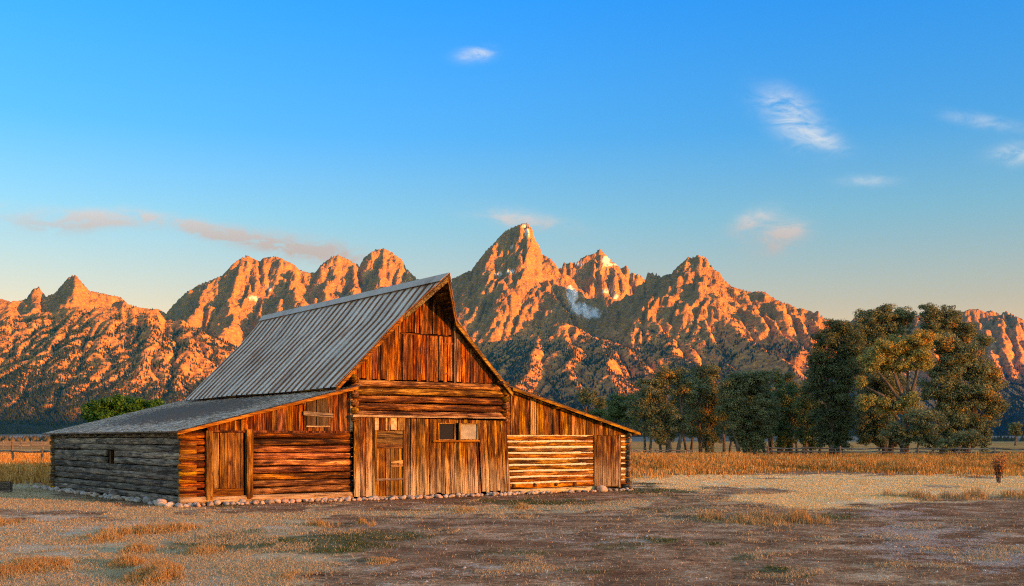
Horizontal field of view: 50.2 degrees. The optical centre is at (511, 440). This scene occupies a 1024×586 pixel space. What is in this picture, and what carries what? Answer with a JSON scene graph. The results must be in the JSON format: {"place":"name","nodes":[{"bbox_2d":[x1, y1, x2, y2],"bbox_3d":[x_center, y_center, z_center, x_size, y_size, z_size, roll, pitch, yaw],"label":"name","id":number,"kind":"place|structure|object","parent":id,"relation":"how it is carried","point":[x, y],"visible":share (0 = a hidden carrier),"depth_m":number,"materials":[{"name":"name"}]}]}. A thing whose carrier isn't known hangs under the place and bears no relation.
{"place":"outdoors","nodes":[
{"label":"outdoors","id":0,"kind":"place"},
{"bbox_2d":[0,434,1023,585],"bbox_3d":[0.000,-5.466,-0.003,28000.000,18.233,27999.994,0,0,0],"label":"ground","id":1,"kind":"structure","parent":0,"point":[737,568],"depth_m":18.35,"materials":[{"name":"brown soil"}]},
{"bbox_2d":[0,481,12,492],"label":"timber block","id":2,"kind":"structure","parent":1,"relation":"on","point":[6,486],"depth_m":34.16,"materials":[{"name":"grey wood"}]},
{"bbox_2d":[0,445,50,460],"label":"fence","id":3,"kind":"object","parent":1,"relation":"on","point":[42,451],"visible":0.52,"depth_m":63.47,"materials":[{"name":"grey wood"}]},
{"bbox_2d":[0,440,50,449],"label":"fence","id":4,"kind":"object","parent":1,"relation":"on","point":[20,445],"visible":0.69,"depth_m":189.91,"materials":[{"name":"wood"}]},
{"bbox_2d":[79,393,165,422],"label":"green tree","id":5,"kind":"object","parent":1,"relation":"on","point":[117,405],"visible":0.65,"depth_m":94.46,"materials":[{"name":"green plant"}]},
{"bbox_2d":[142,496,152,503],"bbox_3d":[-9.477,1.578,28.412,0.277,0.229,0.267,0,0,-39],"label":"foundation stone","id":6,"kind":"object","parent":1,"relation":"on","point":[146,499],"visible":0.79,"depth_m":28.30,"materials":[{"name":"grey stone"}]},
{"bbox_2d":[154,499,166,505],"bbox_3d":[-8.778,1.587,27.288,0.367,0.257,0.277,7,10,42],"label":"foundation stone","id":7,"kind":"object","parent":1,"relation":"on","point":[159,500],"visible":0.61,"depth_m":27.20,"materials":[{"name":"beige stone"}]},
{"bbox_2d":[157,501,165,506],"bbox_3d":[-8.704,1.587,27.114,0.199,0.148,0.241,0,5,11],"label":"foundation stone","id":8,"kind":"object","parent":1,"relation":"on","point":[161,503],"visible":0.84,"depth_m":27.04,"materials":[{"name":"beige stone"}]},
{"bbox_2d":[214,500,220,504],"bbox_3d":[-7.443,1.589,27.570,0.195,0.167,0.224,0,-6,-39],"label":"foundation stone","id":9,"kind":"object","parent":1,"relation":"on","point":[217,502],"visible":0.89,"depth_m":27.49,"materials":[{"name":"beige stone"}]},
{"bbox_2d":[42,272,640,503],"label":"barn","id":10,"kind":"structure","parent":1,"relation":"on","point":[407,388],"depth_m":31.54,"materials":[{"name":"brown wood"}]},
{"bbox_2d":[109,450,117,464],"bbox_3d":[-11.731,0.530,32.007,0.090,0.480,0.843,0,0,-37],"label":"window","id":11,"kind":"structure","parent":10,"relation":"in","point":[111,453],"depth_m":32.00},
{"bbox_2d":[213,433,243,496],"bbox_3d":[-7.245,0.639,27.823,0.846,1.662,0.087,0,0,-37],"label":"door","id":12,"kind":"structure","parent":10,"relation":"in","point":[227,455],"depth_m":27.84,"materials":[{"name":"wood"}]},
{"bbox_2d":[377,430,402,495],"bbox_3d":[-3.411,0.644,30.543,0.879,1.828,0.109,0,0,-37],"label":"door","id":13,"kind":"structure","parent":10,"relation":"in","point":[392,441],"depth_m":30.57,"materials":[{"name":"brown wood"}]},
{"bbox_2d":[400,333,453,381],"bbox_3d":[-2.434,-2.361,31.434,1.803,1.361,0.053,0,0,-37],"label":"hay door","id":14,"kind":"structure","parent":10,"relation":"in","point":[419,351],"depth_m":31.41,"materials":[{"name":"brown wood"}]},
{"bbox_2d":[437,423,455,439],"bbox_3d":[-1.906,-0.249,31.662,0.630,0.498,0.060,0,0,-37],"label":"window","id":15,"kind":"structure","parent":10,"relation":"in","point":[445,431],"depth_m":31.68,"materials":[{"name":"grey glass"}]},
{"bbox_2d":[458,423,478,439],"bbox_3d":[-1.281,-0.249,32.127,0.694,0.498,0.060,0,0,-37],"label":"window","id":16,"kind":"structure","parent":10,"relation":"in","point":[466,431],"depth_m":32.15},
{"bbox_2d":[597,435,618,486],"bbox_3d":[3.099,0.689,35.574,0.963,1.683,0.078,0,0,-37],"label":"door","id":17,"kind":"structure","parent":10,"relation":"in","point":[607,446],"depth_m":35.57,"materials":[{"name":"brown wood"}]},
{"bbox_2d":[0,449,1023,485],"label":"tall grass","id":18,"kind":"structure","parent":1,"relation":"on","point":[27,467],"depth_m":61.33,"materials":[{"name":"plant"}]},
{"bbox_2d":[0,435,1023,441],"bbox_3d":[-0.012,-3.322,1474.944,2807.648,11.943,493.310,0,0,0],"label":"riverside wood","id":19,"kind":"object","parent":1,"relation":"on","point":[46,438],"visible":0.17,"depth_m":1379.46,"materials":[{"name":"green plant"}]},
{"bbox_2d":[0,485,1023,585],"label":"grass tufts","id":20,"kind":"object","parent":1,"relation":"on","point":[158,571],"visible":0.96,"depth_m":18.23,"materials":[{"name":"plant"}]},
{"bbox_2d":[574,386,607,412],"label":"cottonwood tree","id":21,"kind":"object","parent":1,"relation":"on","point":[589,398],"visible":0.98,"depth_m":134.87,"materials":[{"name":"green plant"}]},
{"bbox_2d":[589,406,610,419],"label":"green bush","id":22,"kind":"object","parent":1,"relation":"on","point":[601,412],"visible":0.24,"depth_m":149.18,"materials":[{"name":"green plant"}]},
{"bbox_2d":[597,485,606,491],"bbox_3d":[2.890,1.571,35.041,0.334,0.266,0.302,0,0,-10],"label":"foundation stone","id":23,"kind":"object","parent":1,"relation":"on","point":[601,488],"visible":0.88,"depth_m":34.95,"materials":[{"name":"beige stone"}]},
{"bbox_2d":[602,393,640,427],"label":"cottonwood tree","id":24,"kind":"object","parent":1,"relation":"on","point":[616,409],"visible":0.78,"depth_m":127.61,"materials":[{"name":"green plant"}]},
{"bbox_2d":[624,389,659,451],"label":"cottonwood tree","id":25,"kind":"object","parent":1,"relation":"on","point":[637,424],"visible":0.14,"depth_m":139.44,"materials":[{"name":"green plant"}]},
{"bbox_2d":[638,400,679,451],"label":"cottonwood tree","id":26,"kind":"object","parent":1,"relation":"on","point":[673,436],"visible":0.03,"depth_m":149.70,"materials":[{"name":"green plant"}]},
{"bbox_2d":[622,364,698,452],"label":"cottonwood tree","id":27,"kind":"object","parent":1,"relation":"on","point":[665,424],"visible":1,"depth_m":117.63,"materials":[{"name":"green plant"}]},
{"bbox_2d":[632,449,692,453],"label":"fence","id":28,"kind":"object","parent":1,"relation":"on","point":[656,450],"visible":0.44,"depth_m":103.93,"materials":[{"name":"grey wood"}]},
{"bbox_2d":[671,392,705,452],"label":"cottonwood tree","id":29,"kind":"object","parent":1,"relation":"on","point":[683,437],"visible":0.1,"depth_m":141.69,"materials":[{"name":"green plant"}]},
{"bbox_2d":[684,364,728,452],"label":"cottonwood tree","id":30,"kind":"object","parent":1,"relation":"on","point":[707,390],"visible":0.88,"depth_m":121.65,"materials":[{"name":"green plant"}]},
{"bbox_2d":[696,401,722,451],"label":"cottonwood tree","id":31,"kind":"object","parent":1,"relation":"on","point":[720,440],"visible":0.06,"depth_m":151.56,"materials":[{"name":"green plant"}]},
{"bbox_2d":[713,385,743,451],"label":"cottonwood tree","id":32,"kind":"object","parent":1,"relation":"on","point":[730,445],"visible":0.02,"depth_m":137.74,"materials":[{"name":"brown plant"}]},
{"bbox_2d":[713,369,784,454],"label":"cottonwood tree","id":33,"kind":"object","parent":1,"relation":"on","point":[744,418],"visible":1,"depth_m":115.35,"materials":[{"name":"green plant"}]},
{"bbox_2d":[755,387,779,452],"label":"cottonwood tree","id":34,"kind":"object","parent":1,"relation":"on","point":[772,388],"visible":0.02,"depth_m":144.75,"materials":[{"name":"green plant"}]},
{"bbox_2d":[765,368,806,453],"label":"cottonwood tree","id":35,"kind":"object","parent":1,"relation":"on","point":[782,429],"visible":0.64,"depth_m":125.29,"materials":[{"name":"green plant"}]},
{"bbox_2d":[782,371,804,453],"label":"cottonwood tree","id":36,"kind":"object","parent":1,"relation":"on","point":[788,376],"visible":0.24,"depth_m":129.67,"materials":[{"name":"green plant"}]},
{"bbox_2d":[780,394,814,452],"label":"cottonwood tree","id":37,"kind":"object","parent":1,"relation":"on","point":[796,445],"visible":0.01,"depth_m":139.79,"materials":[{"name":"brown plant"}]},
{"bbox_2d":[790,379,823,454],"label":"cottonwood tree","id":38,"kind":"object","parent":1,"relation":"on","point":[805,437],"visible":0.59,"depth_m":121.66,"materials":[{"name":"green plant"}]},
{"bbox_2d":[632,434,1022,436],"bbox_3d":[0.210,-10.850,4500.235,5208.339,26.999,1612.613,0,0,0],"label":"valley forest","id":39,"kind":"object","parent":1,"relation":"on","point":[641,435],"visible":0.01,"depth_m":3862.45,"materials":[{"name":"green plant"}]},
{"bbox_2d":[803,318,866,454],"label":"cottonwood tree","id":40,"kind":"object","parent":1,"relation":"on","point":[834,420],"visible":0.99,"depth_m":111.44,"materials":[{"name":"green plant"}]},
{"bbox_2d":[849,303,917,454],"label":"cottonwood tree","id":41,"kind":"object","parent":1,"relation":"on","point":[871,329],"visible":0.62,"depth_m":121.14,"materials":[{"name":"green plant"}]},
{"bbox_2d":[765,446,1023,454],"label":"fence","id":42,"kind":"object","parent":1,"relation":"on","point":[879,448],"visible":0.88,"depth_m":96.95,"materials":[{"name":"wood"}]},
{"bbox_2d":[854,328,942,453],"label":"cottonwood tree","id":43,"kind":"object","parent":1,"relation":"on","point":[882,355],"visible":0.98,"depth_m":100.66,"materials":[{"name":"green plant"}]},
{"bbox_2d":[879,406,950,454],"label":"willow bush","id":44,"kind":"object","parent":1,"relation":"on","point":[898,432],"visible":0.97,"depth_m":98.25,"materials":[{"name":"green plant"}]},
{"bbox_2d":[916,302,977,454],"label":"cottonwood tree","id":45,"kind":"object","parent":1,"relation":"on","point":[943,319],"visible":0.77,"depth_m":119.49,"materials":[{"name":"green plant"}]},
{"bbox_2d":[933,428,984,453],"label":"willow bush","id":46,"kind":"object","parent":1,"relation":"on","point":[972,435],"visible":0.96,"depth_m":95.65,"materials":[{"name":"green plant"}]},
{"bbox_2d":[916,331,1011,453],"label":"cottonwood tree","id":47,"kind":"object","parent":1,"relation":"on","point":[962,363],"visible":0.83,"depth_m":104.24,"materials":[{"name":"green plant"}]},
{"bbox_2d":[989,452,1006,482],"bbox_3d":[18.954,1.057,42.538,0.648,1.236,0.774,0,0,30],"label":"young shrub","id":48,"kind":"object","parent":1,"relation":"on","point":[998,471],"visible":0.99,"depth_m":42.48,"materials":[{"name":"brown plant"}]},
{"bbox_2d":[1008,421,1022,445],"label":"tree","id":49,"kind":"object","parent":1,"relation":"on","point":[1014,428],"visible":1,"depth_m":329.30,"materials":[{"name":"green plant"}]},
{"bbox_2d":[0,223,1023,435],"bbox_3d":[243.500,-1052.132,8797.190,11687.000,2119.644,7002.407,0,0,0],"label":"mountains","id":50,"kind":"structure","parent":0,"point":[515,280],"depth_m":9265.86,"materials":[{"name":"brown stone"}]},
{"bbox_2d":[0,305,1023,435],"bbox_3d":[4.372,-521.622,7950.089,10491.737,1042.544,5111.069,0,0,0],"label":"conifer forest","id":51,"kind":"object","parent":50,"relation":"on","point":[48,415],"visible":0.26,"depth_m":6931.11,"materials":[{"name":"green plant"}]},
{"bbox_2d":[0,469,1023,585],"bbox_3d":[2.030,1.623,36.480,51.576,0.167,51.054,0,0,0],"label":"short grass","id":52,"kind":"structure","parent":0,"point":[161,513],"depth_m":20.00,"materials":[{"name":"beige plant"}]},
{"bbox_2d":[0,0,1023,323],"label":"sky","id":53,"kind":"structure","parent":0,"point":[835,159],"materials":[{"name":"blue"}]}
]}

